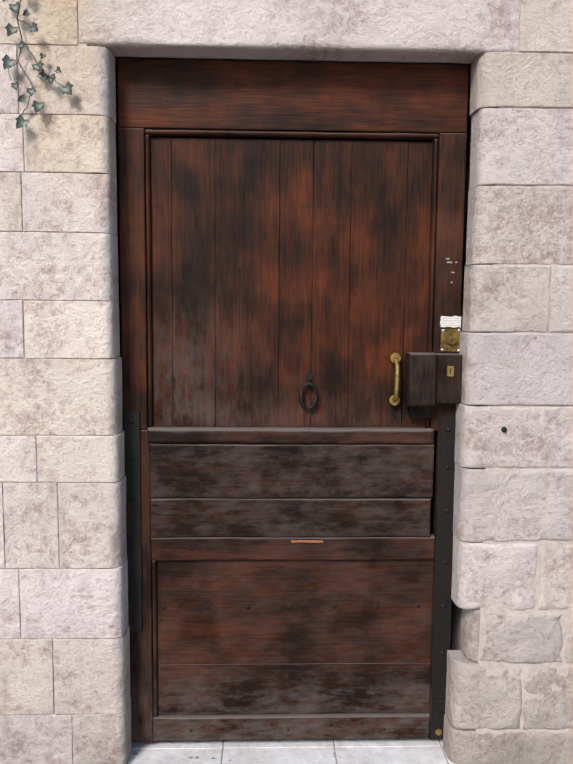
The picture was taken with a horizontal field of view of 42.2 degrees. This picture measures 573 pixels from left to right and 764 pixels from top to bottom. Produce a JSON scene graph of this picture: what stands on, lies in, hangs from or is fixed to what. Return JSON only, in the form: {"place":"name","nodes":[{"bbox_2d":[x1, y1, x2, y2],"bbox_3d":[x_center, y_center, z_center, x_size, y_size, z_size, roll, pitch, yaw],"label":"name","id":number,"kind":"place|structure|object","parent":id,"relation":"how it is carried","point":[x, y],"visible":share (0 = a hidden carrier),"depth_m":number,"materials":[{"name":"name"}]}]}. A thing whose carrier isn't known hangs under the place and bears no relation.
{"place":"outdoors","nodes":[
{"label":"outdoors","id":0,"kind":"place"},
{"bbox_2d":[0,0,572,763],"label":"stone block wall","id":1,"kind":"structure","parent":0,"point":[66,414],"depth_m":2.09,"materials":[{"name":"beige stone"}]},
{"bbox_2d":[128,738,453,763],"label":"threshold tiles","id":2,"kind":"object","parent":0,"point":[371,751],"visible":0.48,"depth_m":2.30,"materials":[{"name":"white tile"}]},
{"bbox_2d":[132,752,334,760],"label":"threshold stone crumbs","id":3,"kind":"object","parent":2,"relation":"on","point":[191,757],"visible":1,"depth_m":2.27,"materials":[{"name":"grey stone"}]},
{"bbox_2d":[147,739,448,763],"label":"floor joints","id":4,"kind":"object","parent":2,"relation":"in","point":[333,745],"depth_m":2.31,"materials":[{"name":"grey concrete"}]},
{"label":"street ground","id":5,"kind":"structure","parent":0,"visible":0},
{"bbox_2d":[0,0,572,741],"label":"wall mortar","id":6,"kind":"object","parent":5,"relation":"on","point":[532,670],"visible":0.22,"depth_m":2.19,"materials":[{"name":"beige concrete"}]},
{"bbox_2d":[2,0,72,128],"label":"ivy","id":7,"kind":"object","parent":6,"relation":"attached to","point":[8,62],"depth_m":1.96,"materials":[{"name":"green plant"}]},
{"bbox_2d":[116,84,435,533],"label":"interior behind door","id":8,"kind":"object","parent":6,"relation":"attached to","point":[431,515],"depth_m":2.43,"materials":[{"name":"black"}]},
{"bbox_2d":[117,59,468,742],"bbox_3d":[0.015,0.108,2.200,1.004,2.042,0.105,0,6,-2],"label":"wood door","id":9,"kind":"structure","parent":6,"relation":"attached to","point":[248,474],"depth_m":2.21,"materials":[{"name":"brown wood"}]},
{"bbox_2d":[124,372,455,737],"bbox_3d":[0.012,0.543,2.262,0.994,1.148,0.033,0,6,-2],"label":"door hardware","id":10,"kind":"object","parent":9,"relation":"attached to","point":[443,577],"depth_m":2.25,"materials":[{"name":"black metal"}]},
{"bbox_2d":[138,280,449,731],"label":"door nails","id":11,"kind":"object","parent":9,"relation":"in","point":[190,549],"depth_m":2.26,"materials":[{"name":"metal"}]},
{"bbox_2d":[291,540,322,542],"bbox_3d":[0.062,0.484,2.254,0.097,0.009,0.001,0,6,-2],"label":"wood chip","id":12,"kind":"object","parent":9,"relation":"attached to","point":[309,541],"depth_m":2.25,"materials":[{"name":"brown wood"}]},
{"bbox_2d":[307,255,452,372],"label":"door keyholes and crack","id":13,"kind":"object","parent":9,"relation":"in","point":[308,321],"visible":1,"depth_m":2.20,"materials":[{"name":"black"}]},
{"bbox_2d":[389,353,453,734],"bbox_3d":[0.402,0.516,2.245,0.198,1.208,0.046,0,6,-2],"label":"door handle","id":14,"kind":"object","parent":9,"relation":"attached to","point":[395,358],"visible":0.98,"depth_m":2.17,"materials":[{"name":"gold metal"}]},
{"bbox_2d":[440,329,460,351],"bbox_3d":[0.486,-0.123,2.194,0.059,0.067,0.013,0,6,-2],"label":"lock plate","id":15,"kind":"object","parent":9,"relation":"attached to","point":[448,344],"depth_m":2.19,"materials":[{"name":"gold metal"}]},
{"bbox_2d":[440,316,461,327],"bbox_3d":[0.485,-0.178,2.194,0.064,0.036,0.001,0,6,-2],"label":"paper label","id":16,"kind":"object","parent":9,"relation":"attached to","point":[453,321],"depth_m":2.19,"materials":[{"name":"white paper"}]}
]}

